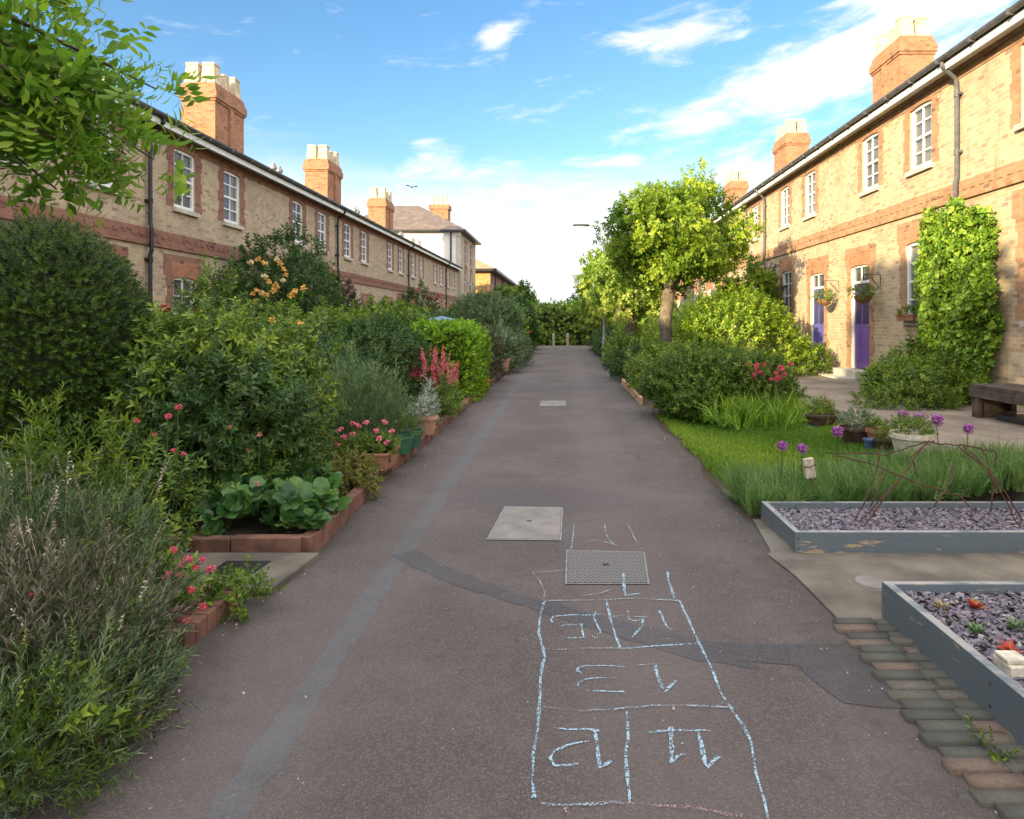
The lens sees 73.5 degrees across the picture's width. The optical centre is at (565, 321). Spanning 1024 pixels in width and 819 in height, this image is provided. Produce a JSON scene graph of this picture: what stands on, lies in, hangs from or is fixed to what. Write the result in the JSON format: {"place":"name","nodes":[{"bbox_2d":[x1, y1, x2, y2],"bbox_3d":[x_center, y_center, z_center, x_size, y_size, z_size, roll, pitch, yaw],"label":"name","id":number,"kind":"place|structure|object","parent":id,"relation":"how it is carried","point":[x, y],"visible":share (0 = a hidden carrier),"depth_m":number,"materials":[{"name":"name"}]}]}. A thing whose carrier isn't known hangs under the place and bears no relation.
{"place":"outdoors","nodes":[
{"label":"outdoors","id":0,"kind":"place"},
{"bbox_2d":[1,344,538,796],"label":"garden soil","id":1,"kind":"structure","parent":0,"point":[250,524],"depth_m":5.22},
{"bbox_2d":[0,415,130,554],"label":"shrub","id":2,"kind":"object","parent":1,"relation":"on","point":[85,477],"visible":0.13,"depth_m":4.26,"materials":[{"name":"green plant"}]},
{"bbox_2d":[0,655,153,797],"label":"herb","id":3,"kind":"object","parent":1,"relation":"on","point":[83,712],"visible":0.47,"depth_m":2.36,"materials":[{"name":"green plant"}]},
{"bbox_2d":[0,380,166,551],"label":"euphorbia","id":4,"kind":"object","parent":1,"relation":"on","point":[32,449],"visible":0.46,"depth_m":4.05,"materials":[{"name":"green plant"}]},
{"bbox_2d":[0,211,166,505],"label":"yew topiary","id":5,"kind":"object","parent":1,"relation":"on","point":[71,298],"visible":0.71,"depth_m":5.51,"materials":[{"name":"plant"}]},
{"bbox_2d":[0,630,166,818],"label":"ground cover plant","id":6,"kind":"object","parent":1,"relation":"on","point":[39,759],"visible":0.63,"depth_m":2.27,"materials":[{"name":"green plant"}]},
{"bbox_2d":[0,557,186,721],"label":"rosemary bush","id":7,"kind":"object","parent":1,"relation":"on","point":[133,599],"visible":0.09,"depth_m":2.97,"materials":[{"name":"green plant"}]},
{"bbox_2d":[0,606,189,788],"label":"herb","id":8,"kind":"object","parent":1,"relation":"on","point":[148,735],"visible":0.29,"depth_m":2.56,"materials":[{"name":"green plant"}]},
{"bbox_2d":[0,500,198,763],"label":"lavender bush","id":9,"kind":"object","parent":1,"relation":"on","point":[43,584],"visible":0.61,"depth_m":2.76,"materials":[{"name":"plant"}]},
{"bbox_2d":[0,441,199,623],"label":"lavender bush","id":10,"kind":"object","parent":1,"relation":"on","point":[54,506],"visible":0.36,"depth_m":3.52,"materials":[{"name":"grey plant"}]},
{"bbox_2d":[0,547,202,818],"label":"lavender bush","id":11,"kind":"object","parent":1,"relation":"on","point":[160,676],"visible":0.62,"depth_m":2.44,"materials":[{"name":"green plant"}]},
{"bbox_2d":[0,0,218,229],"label":"overhanging tree","id":12,"kind":"object","parent":1,"relation":"on","point":[29,83],"visible":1,"depth_m":2.83,"materials":[{"name":"green plant"}]},
{"bbox_2d":[43,492,184,586],"bbox_3d":[-2.441,1.256,3.656,0.721,0.696,0.763,0,0,0],"label":"euphorbia","id":13,"kind":"object","parent":1,"relation":"on","point":[174,528],"visible":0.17,"depth_m":3.71,"materials":[{"name":"green plant"}]},
{"bbox_2d":[111,404,216,549],"bbox_3d":[-2.591,1.017,4.381,0.641,0.986,0.578,0,0,0],"label":"valerian","id":14,"kind":"object","parent":1,"relation":"on","point":[177,516],"visible":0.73,"depth_m":4.40,"materials":[{"name":"green plant"}]},
{"bbox_2d":[113,537,224,623],"bbox_3d":[-2.088,1.379,3.506,0.764,0.562,0.689,0,0,0],"label":"valerian","id":15,"kind":"object","parent":1,"relation":"on","point":[193,587],"visible":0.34,"depth_m":3.50,"materials":[{"name":"green plant"}]},
{"bbox_2d":[161,583,244,650],"bbox_3d":[-2.045,1.560,3.610,0.410,0.120,0.620,0,0,0],"label":"brick edging","id":16,"kind":"object","parent":1,"relation":"on","point":[206,620],"visible":0.2,"depth_m":3.52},
{"bbox_2d":[83,290,337,514],"bbox_3d":[-3.131,0.690,6.065,2.065,1.936,2.062,0,0,0],"label":"mock orange","id":17,"kind":"object","parent":1,"relation":"on","point":[187,329],"visible":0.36,"depth_m":5.61,"materials":[{"name":"green plant"}]},
{"bbox_2d":[174,246,255,371],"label":"tall shoots","id":18,"kind":"object","parent":1,"relation":"on","point":[205,286],"visible":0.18,"depth_m":7.64,"materials":[{"name":"green plant"}]},
{"bbox_2d":[96,337,338,529],"bbox_3d":[-2.757,0.860,5.424,1.890,1.490,1.116,0,0,0],"label":"mock orange","id":19,"kind":"object","parent":1,"relation":"on","point":[193,429],"visible":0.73,"depth_m":5.23,"materials":[{"name":"green plant"}]},
{"bbox_2d":[198,554,284,624],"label":"weed","id":20,"kind":"object","parent":1,"relation":"on","point":[234,578],"visible":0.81,"depth_m":3.71,"materials":[{"name":"green plant"}]},
{"bbox_2d":[165,553,318,595],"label":"slab","id":21,"kind":"structure","parent":1,"relation":"on","point":[287,568],"depth_m":4.38,"materials":[{"name":"concrete"}]},
{"bbox_2d":[209,424,297,534],"bbox_3d":[-2.352,1.173,5.148,0.644,0.827,0.629,0,0,-27],"label":"valerian","id":22,"kind":"object","parent":1,"relation":"on","point":[270,472],"visible":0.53,"depth_m":5.08,"materials":[{"name":"green plant"}]},
{"bbox_2d":[188,303,341,483],"bbox_3d":[-2.688,0.717,6.121,1.374,1.774,1.488,0,0,0],"label":"mock orange","id":23,"kind":"object","parent":1,"relation":"on","point":[242,340],"visible":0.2,"depth_m":5.88,"materials":[{"name":"green plant"}]},
{"bbox_2d":[163,484,367,552],"bbox_3d":[-2.234,1.544,5.406,1.023,0.153,1.584,0,0,0],"label":"planter edging","id":24,"kind":"object","parent":1,"relation":"on","point":[311,540],"visible":0.62,"depth_m":4.64,"materials":[{"name":"red brick"}]},
{"bbox_2d":[192,460,351,534],"bbox_3d":[-2.188,1.405,5.178,1.036,0.600,1.037,0,0,0],"label":"bergenia","id":25,"kind":"object","parent":1,"relation":"on","point":[304,504],"visible":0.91,"depth_m":4.94,"materials":[{"name":"green plant"}]},
{"bbox_2d":[207,217,348,333],"bbox_3d":[-6.550,-0.414,15.651,2.958,4.038,3.584,0,0,0],"label":"climbing rose","id":26,"kind":"object","parent":1,"relation":"on","point":[258,262],"visible":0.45,"depth_m":15.44,"materials":[{"name":"green plant"}]},
{"bbox_2d":[265,309,347,472],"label":"tall shoots","id":27,"kind":"object","parent":1,"relation":"on","point":[308,336],"visible":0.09,"depth_m":6.38,"materials":[{"name":"green plant"}]},
{"bbox_2d":[253,296,376,359],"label":"laurel shrub","id":28,"kind":"object","parent":1,"relation":"on","point":[332,318],"visible":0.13,"depth_m":12.36,"materials":[{"name":"green plant"}]},
{"bbox_2d":[266,315,386,432],"bbox_3d":[-3.486,0.755,9.306,2.117,1.704,2.093,0,0,0],"label":"shrub","id":29,"kind":"object","parent":1,"relation":"on","point":[322,344],"visible":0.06,"depth_m":9.15,"materials":[{"name":"green plant"}]},
{"bbox_2d":[330,466,368,493],"bbox_3d":[-1.980,1.460,6.250,0.344,0.200,0.340,0,0,0],"label":"plant pot","id":30,"kind":"object","parent":1,"relation":"on","point":[351,484],"visible":0.16,"depth_m":6.14,"materials":[{"name":"brown ceramic"}]},
{"bbox_2d":[320,445,386,499],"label":"trailing plant","id":31,"kind":"object","parent":30,"relation":"in","point":[348,463],"visible":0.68,"depth_m":6.12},
{"bbox_2d":[324,339,416,452],"bbox_3d":[-2.432,0.896,7.979,1.378,1.420,1.549,0,0,-43],"label":"lavender bush","id":32,"kind":"object","parent":1,"relation":"on","point":[368,387],"visible":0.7,"depth_m":7.70,"materials":[{"name":"green plant"}]},
{"bbox_2d":[317,301,444,417],"bbox_3d":[-2.946,0.640,10.573,2.096,1.931,2.164,0,0,0],"label":"shrub","id":33,"kind":"object","parent":1,"relation":"on","point":[390,337],"visible":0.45,"depth_m":10.21,"materials":[{"name":"green plant"}]},
{"bbox_2d":[340,293,433,342],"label":"laurel shrub","id":34,"kind":"object","parent":1,"relation":"on","point":[411,314],"visible":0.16,"depth_m":17.20,"materials":[{"name":"green plant"}]},
{"bbox_2d":[390,343,458,416],"bbox_3d":[-2.247,0.930,10.593,1.160,1.202,1.213,0,0,-21],"label":"valerian","id":35,"kind":"object","parent":1,"relation":"on","point":[437,377],"visible":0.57,"depth_m":10.50,"materials":[{"name":"pink plant"}]},
{"bbox_2d":[408,317,493,401],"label":"clipped hedge","id":36,"kind":"object","parent":1,"relation":"on","point":[467,343],"visible":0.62,"depth_m":13.39,"materials":[{"name":"green plant"}]},
{"bbox_2d":[379,345,536,475],"bbox_3d":[-1.900,1.552,24.940,0.159,0.136,36.113,0,0,0],"label":"brick edging","id":37,"kind":"object","parent":1,"relation":"on","point":[447,419],"visible":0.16,"depth_m":9.67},
{"bbox_2d":[363,445,399,470],"bbox_3d":[-1.885,1.400,7.000,0.254,0.180,0.504,0,0,0],"label":"trough","id":38,"kind":"object","parent":37,"relation":"on","point":[383,459],"visible":0.5,"depth_m":6.78,"materials":[{"name":"ceramic"}]},
{"bbox_2d":[359,419,401,462],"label":"potted plant","id":39,"kind":"object","parent":38,"relation":"in","point":[386,440],"visible":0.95,"depth_m":6.87,"materials":[{"name":"green plant"}]},
{"bbox_2d":[448,282,534,365],"bbox_3d":[-2.764,0.204,24.527,3.318,3.286,3.711,0,0,0],"label":"olive tree","id":40,"kind":"object","parent":1,"relation":"on","point":[487,307],"visible":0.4,"depth_m":23.92,"materials":[{"name":"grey plant"}]},
{"bbox_2d":[486,317,527,373],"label":"grey shrub","id":41,"kind":"object","parent":1,"relation":"on","point":[516,356],"visible":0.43,"depth_m":21.20,"materials":[{"name":"green plant"}]},
{"bbox_2d":[450,297,641,344],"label":"end hedge","id":42,"kind":"object","parent":1,"relation":"on","point":[558,320],"visible":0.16,"depth_m":46.40,"materials":[{"name":"green plant"}]},
{"bbox_2d":[1,346,1002,818],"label":"path","id":43,"kind":"structure","parent":0,"point":[439,692],"depth_m":3.04,"materials":[{"name":"asphalt"}]},
{"bbox_2d":[206,376,525,818],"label":"path repair strip","id":44,"kind":"object","parent":43,"relation":"on","point":[267,754],"visible":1,"depth_m":3.10,"materials":[{"name":"asphalt"}]},
{"bbox_2d":[487,506,562,539],"bbox_3d":[-0.303,1.593,5.422,0.557,0.013,0.912,0,0,0],"label":"manhole cover","id":45,"kind":"object","parent":43,"relation":"on","point":[529,523],"visible":1,"depth_m":5.35,"materials":[{"name":"concrete"}]},
{"bbox_2d":[446,488,625,507],"bbox_3d":[-0.255,1.599,6.197,1.553,0.001,0.698,0,0,0],"label":"path dark patch","id":46,"kind":"object","parent":43,"relation":"on","point":[502,498],"visible":1,"depth_m":6.16,"materials":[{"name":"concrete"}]},
{"bbox_2d":[490,381,615,387],"bbox_3d":[-0.389,1.599,17.371,3.200,0.001,1.829,0,0,0],"label":"path dark patch","id":47,"kind":"object","parent":43,"relation":"on","point":[555,384],"visible":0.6,"depth_m":17.27,"materials":[{"name":"asphalt"}]},
{"bbox_2d":[391,550,759,669],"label":"path cross repair","id":48,"kind":"structure","parent":43,"relation":"on","point":[713,652],"depth_m":3.63,"materials":[{"name":"asphalt"}]},
{"bbox_2d":[565,550,648,583],"bbox_3d":[0.269,1.593,4.452,0.550,0.013,0.616,0,0,0],"label":"manhole cover","id":49,"kind":"object","parent":43,"relation":"on","point":[595,567],"visible":1,"depth_m":4.41,"materials":[{"name":"metal"}]},
{"bbox_2d":[531,524,768,818],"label":"chalk hopscotch","id":50,"kind":"object","parent":43,"relation":"on","point":[704,759],"visible":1,"depth_m":2.72,"materials":[{"name":"blue"}]},
{"bbox_2d":[730,643,903,707],"bbox_3d":[1.158,1.597,3.102,0.769,0.001,0.572,0,0,0],"label":"path patch","id":51,"kind":"object","parent":43,"relation":"on","point":[830,667],"visible":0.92,"depth_m":3.17,"materials":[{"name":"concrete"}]},
{"bbox_2d":[2,0,1018,304],"label":"sky","id":52,"kind":"structure","parent":0,"point":[532,118],"materials":[{"name":"blue"}]},
{"bbox_2d":[656,412,892,486],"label":"lawn grass","id":53,"kind":"structure","parent":0,"point":[704,451],"depth_m":8.40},
{"bbox_2d":[587,345,1013,512],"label":"garden ground","id":54,"kind":"structure","parent":0,"point":[715,483],"depth_m":7.56,"materials":[{"name":"soil"}]},
{"bbox_2d":[569,266,613,330],"bbox_3d":[1.778,-0.826,37.898,3.344,4.858,3.744,0,0,0],"label":"street tree","id":55,"kind":"object","parent":54,"relation":"on","point":[585,316],"visible":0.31,"depth_m":37.73,"materials":[{"name":"green plant"}]},
{"bbox_2d":[602,339,654,380],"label":"mound shrub","id":56,"kind":"object","parent":54,"relation":"on","point":[614,365],"visible":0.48,"depth_m":18.50,"materials":[{"name":"green plant"}]},
{"bbox_2d":[584,253,682,346],"bbox_3d":[2.695,-0.794,26.739,3.999,4.819,4.102,0,0,0],"label":"street tree","id":57,"kind":"object","parent":54,"relation":"on","point":[609,294],"visible":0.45,"depth_m":26.28,"materials":[{"name":"green plant"}]},
{"bbox_2d":[620,337,713,395],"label":"mound shrub","id":58,"kind":"object","parent":54,"relation":"on","point":[635,365],"visible":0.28,"depth_m":14.63,"materials":[{"name":"green plant"}]},
{"bbox_2d":[592,156,766,350],"bbox_3d":[2.947,-1.217,17.963,4.459,5.659,4.288,0,0,0],"label":"street tree","id":59,"kind":"object","parent":54,"relation":"on","point":[689,243],"visible":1,"depth_m":17.21,"materials":[{"name":"green plant"}]},
{"bbox_2d":[639,307,725,347],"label":"sunny shrub","id":60,"kind":"object","parent":54,"relation":"on","point":[677,319],"visible":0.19,"depth_m":21.49,"materials":[{"name":"green plant"}]},
{"bbox_2d":[633,337,810,423],"bbox_3d":[2.625,0.958,11.341,2.732,1.405,2.775,0,0,-27],"label":"mound shrub","id":61,"kind":"object","parent":54,"relation":"on","point":[669,383],"visible":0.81,"depth_m":10.56,"materials":[{"name":"green plant"}]},
{"bbox_2d":[686,383,846,429],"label":"strap leaf clump","id":62,"kind":"object","parent":54,"relation":"on","point":[752,413],"visible":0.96,"depth_m":9.68,"materials":[{"name":"green plant"}]},
{"bbox_2d":[739,361,799,405],"bbox_3d":[3.045,1.009,10.361,0.959,0.830,1.074,0,0,0],"label":"valerian","id":63,"kind":"object","parent":54,"relation":"on","point":[781,369],"visible":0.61,"depth_m":10.14,"materials":[{"name":"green plant"}]},
{"bbox_2d":[698,429,1023,515],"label":"long grass","id":64,"kind":"structure","parent":54,"relation":"on","point":[752,488],"depth_m":5.76,"materials":[{"name":"plant"}]},
{"bbox_2d":[846,380,965,410],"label":"ground plant","id":65,"kind":"object","parent":54,"relation":"on","point":[886,388],"visible":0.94,"depth_m":10.03,"materials":[{"name":"green plant"}]},
{"bbox_2d":[889,429,935,461],"bbox_3d":[3.457,1.270,6.819,0.424,0.320,0.420,0,0,0],"label":"stone planter","id":66,"kind":"object","parent":54,"relation":"on","point":[914,437],"visible":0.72,"depth_m":6.68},
{"bbox_2d":[882,412,939,435],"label":"potted plant","id":67,"kind":"object","parent":66,"relation":"in","point":[913,422],"visible":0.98,"depth_m":6.77,"materials":[{"name":"green plant"}]},
{"bbox_2d":[753,519,1023,620],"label":"concrete apron","id":68,"kind":"object","parent":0,"point":[830,585],"visible":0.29,"depth_m":4.37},
{"bbox_2d":[761,501,1023,552],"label":"raised bed","id":69,"kind":"object","parent":68,"relation":"on","point":[909,527],"visible":0.98,"depth_m":4.97,"materials":[{"name":"wood"}]},
{"bbox_2d":[825,440,1022,527],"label":"wire arch","id":70,"kind":"structure","parent":69,"relation":"on","point":[917,452],"depth_m":5.14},
{"bbox_2d":[882,581,1023,745],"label":"raised bed","id":71,"kind":"object","parent":68,"relation":"on","point":[948,643],"visible":0.84,"depth_m":3.21,"materials":[{"name":"wood"}]},
{"bbox_2d":[993,650,1023,678],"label":"stone block","id":72,"kind":"object","parent":71,"relation":"in","point":[1010,663],"depth_m":2.79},
{"bbox_2d":[786,370,1023,453],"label":"garden paving","id":73,"kind":"structure","parent":0,"point":[955,419],"depth_m":9.47,"materials":[{"name":"stone"}]},
{"bbox_2d":[672,275,821,375],"bbox_3d":[4.379,0.139,16.931,3.411,2.636,3.196,0,0,0],"label":"sunny shrub","id":74,"kind":"object","parent":73,"relation":"on","point":[745,303],"visible":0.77,"depth_m":16.30,"materials":[{"name":"green plant"}]},
{"bbox_2d":[716,251,784,349],"bbox_3d":[5.596,-0.334,21.038,2.248,3.582,2.000,0,0,0],"label":"garden tree","id":75,"kind":"object","parent":73,"relation":"on","point":[759,277],"visible":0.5,"depth_m":20.52,"materials":[{"name":"green plant"}]},
{"bbox_2d":[785,339,835,373],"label":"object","id":76,"kind":"object","parent":73,"relation":"on","point":[821,350],"visible":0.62,"depth_m":16.52,"materials":[{"name":"green plant"}]},
{"bbox_2d":[856,339,992,408],"bbox_3d":[5.906,0.900,11.146,2.170,1.245,2.425,0,0,0],"label":"leafy shrub","id":77,"kind":"object","parent":73,"relation":"on","point":[930,368],"visible":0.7,"depth_m":10.65,"materials":[{"name":"green plant"}]},
{"bbox_2d":[969,383,1023,417],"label":"bench","id":78,"kind":"object","parent":73,"relation":"on","point":[991,399],"visible":0.86,"depth_m":9.13,"materials":[{"name":"brown wood"}]},
{"bbox_2d":[833,618,1023,818],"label":"brick paving strip","id":79,"kind":"object","parent":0,"point":[933,699],"visible":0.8,"depth_m":2.73,"materials":[{"name":"brick"}]},
{"label":"ground","id":80,"kind":"structure","parent":0,"visible":0},
{"bbox_2d":[0,43,167,310],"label":"terrace house","id":81,"kind":"structure","parent":80,"relation":"on","point":[124,229],"depth_m":11.89,"materials":[{"name":"yellow brick"}]},
{"bbox_2d":[92,74,283,321],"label":"terrace house","id":82,"kind":"structure","parent":80,"relation":"on","point":[181,238],"depth_m":14.59,"materials":[{"name":"yellow brick"}]},
{"bbox_2d":[163,253,204,315],"bbox_3d":[-7.959,-0.355,14.150,0.138,1.970,1.520,0,0,0],"label":"window","id":83,"kind":"structure","parent":82,"relation":"in","point":[175,267],"depth_m":14.01,"materials":[{"name":"brick"}]},
{"bbox_2d":[166,145,203,217],"bbox_3d":[-7.929,-2.947,14.150,0.198,1.465,1.480,0,0,0],"label":"window","id":84,"kind":"structure","parent":82,"relation":"in","point":[183,154],"depth_m":14.35,"materials":[{"name":"white paint"}]},
{"bbox_2d":[216,164,245,229],"bbox_3d":[-7.945,-2.947,16.150,0.230,1.465,1.480,0,0,0],"label":"window","id":85,"kind":"structure","parent":82,"relation":"in","point":[233,178],"depth_m":16.33,"materials":[{"name":"white paint"}]},
{"bbox_2d":[174,174,346,297],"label":"terrace house","id":86,"kind":"structure","parent":80,"relation":"on","point":[316,212],"depth_m":20.43,"materials":[{"name":"yellow brick"}]},
{"bbox_2d":[246,246,349,319],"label":"climbing rose","id":87,"kind":"object","parent":86,"relation":"attached to","point":[305,262],"visible":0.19,"depth_m":17.90,"materials":[{"name":"green plant"}]},
{"bbox_2d":[178,62,387,313],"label":"terrace house","id":88,"kind":"structure","parent":80,"relation":"on","point":[220,115],"depth_m":23.90,"materials":[{"name":"orange brick"}]},
{"bbox_2d":[302,145,434,307],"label":"terrace house","id":89,"kind":"structure","parent":80,"relation":"on","point":[322,170],"depth_m":33.85,"materials":[{"name":"orange brick"}]},
{"bbox_2d":[344,227,414,308],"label":"terrace house","id":90,"kind":"structure","parent":80,"relation":"on","point":[392,262],"depth_m":31.03,"materials":[{"name":"yellow brick"}]},
{"bbox_2d":[367,188,462,310],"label":"terrace house","id":91,"kind":"structure","parent":80,"relation":"on","point":[380,207],"depth_m":44.41,"materials":[{"name":"orange brick"}]},
{"bbox_2d":[364,196,480,302],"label":"end house","id":92,"kind":"structure","parent":80,"relation":"on","point":[434,229],"depth_m":50.62,"materials":[{"name":"paint"}]},
{"bbox_2d":[429,254,450,311],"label":"terrace house","id":93,"kind":"structure","parent":80,"relation":"on","point":[437,263],"depth_m":41.95,"materials":[{"name":"yellow brick"}]},
{"bbox_2d":[475,259,518,294],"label":"housing block","id":94,"kind":"structure","parent":80,"relation":"on","point":[491,277],"depth_m":68.61,"materials":[{"name":"yellow brick"}]},
{"bbox_2d":[682,119,810,306],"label":"terrace house","id":95,"kind":"structure","parent":80,"relation":"on","point":[793,141],"depth_m":33.72,"materials":[{"name":"orange brick"}]},
{"bbox_2d":[723,16,937,352],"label":"terrace house","id":96,"kind":"structure","parent":80,"relation":"on","point":[906,48],"depth_m":22.88,"materials":[{"name":"orange brick"}]},
{"bbox_2d":[757,142,914,371],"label":"terrace house","id":97,"kind":"structure","parent":80,"relation":"on","point":[802,187],"depth_m":19.15,"materials":[{"name":"yellow brick"}]},
{"bbox_2d":[779,255,794,320],"bbox_3d":[6.870,-0.995,21.050,0.160,1.970,1.520,0,0,0],"label":"window","id":98,"kind":"structure","parent":97,"relation":"in","point":[787,264],"depth_m":21.05,"materials":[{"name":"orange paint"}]},
{"bbox_2d":[801,165,819,220],"bbox_3d":[6.840,-3.588,19.030,0.220,1.465,1.480,0,0,0],"label":"window","id":99,"kind":"structure","parent":97,"relation":"in","point":[812,189],"depth_m":19.12,"materials":[{"name":"white paint"}]},
{"bbox_2d":[806,254,828,360],"bbox_3d":[6.850,-0.310,18.500,0.120,2.840,1.680,0,0,0],"label":"door","id":100,"kind":"structure","parent":97,"relation":"in","point":[817,266],"depth_m":18.55,"materials":[{"name":"paint"}]},
{"bbox_2d":[817,52,970,379],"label":"terrace house","id":101,"kind":"structure","parent":80,"relation":"on","point":[903,151],"depth_m":14.22,"materials":[{"name":"yellow brick"}]},
{"bbox_2d":[845,243,875,369],"bbox_3d":[6.850,-0.310,15.800,0.120,2.840,1.680,0,0,0],"label":"door","id":102,"kind":"structure","parent":101,"relation":"in","point":[863,323],"depth_m":15.85,"materials":[{"name":"purple paint"}]},
{"bbox_2d":[856,124,885,196],"bbox_3d":[6.840,-3.588,15.270,0.220,1.465,1.480,0,0,0],"label":"window","id":103,"kind":"structure","parent":101,"relation":"in","point":[873,142],"depth_m":15.32,"materials":[{"name":"white paint"}]},
{"bbox_2d":[897,217,925,324],"bbox_3d":[6.829,-0.952,13.250,0.198,2.055,1.520,0,0,0],"label":"window","id":104,"kind":"structure","parent":101,"relation":"in","point":[907,232],"depth_m":13.63,"materials":[{"name":"white paint"}]},
{"bbox_2d":[901,90,941,177],"bbox_3d":[6.840,-3.588,13.100,0.220,1.465,1.480,0,0,0],"label":"window","id":105,"kind":"structure","parent":101,"relation":"in","point":[925,125],"depth_m":13.14,"materials":[{"name":"white paint"}]},
{"bbox_2d":[911,195,1006,402],"bbox_3d":[6.551,-0.364,11.603,0.637,3.549,2.469,0,0,0],"label":"wall creeper","id":106,"kind":"object","parent":101,"relation":"attached to","point":[962,316],"depth_m":11.15,"materials":[{"name":"green plant"}]},
{"bbox_2d":[947,0,1023,408],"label":"terrace house","id":107,"kind":"structure","parent":80,"relation":"on","point":[992,51],"depth_m":10.56,"materials":[{"name":"yellow brick"}]},
{"bbox_2d":[1006,39,1023,131],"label":"window","id":108,"kind":"structure","parent":107,"relation":"in","point":[1015,59],"depth_m":10.30,"materials":[{"name":"white paint"}]},
{"bbox_2d":[1012,188,1023,325],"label":"window","id":109,"kind":"structure","parent":107,"relation":"in","point":[1017,195],"depth_m":10.23,"materials":[{"name":"white paint"}]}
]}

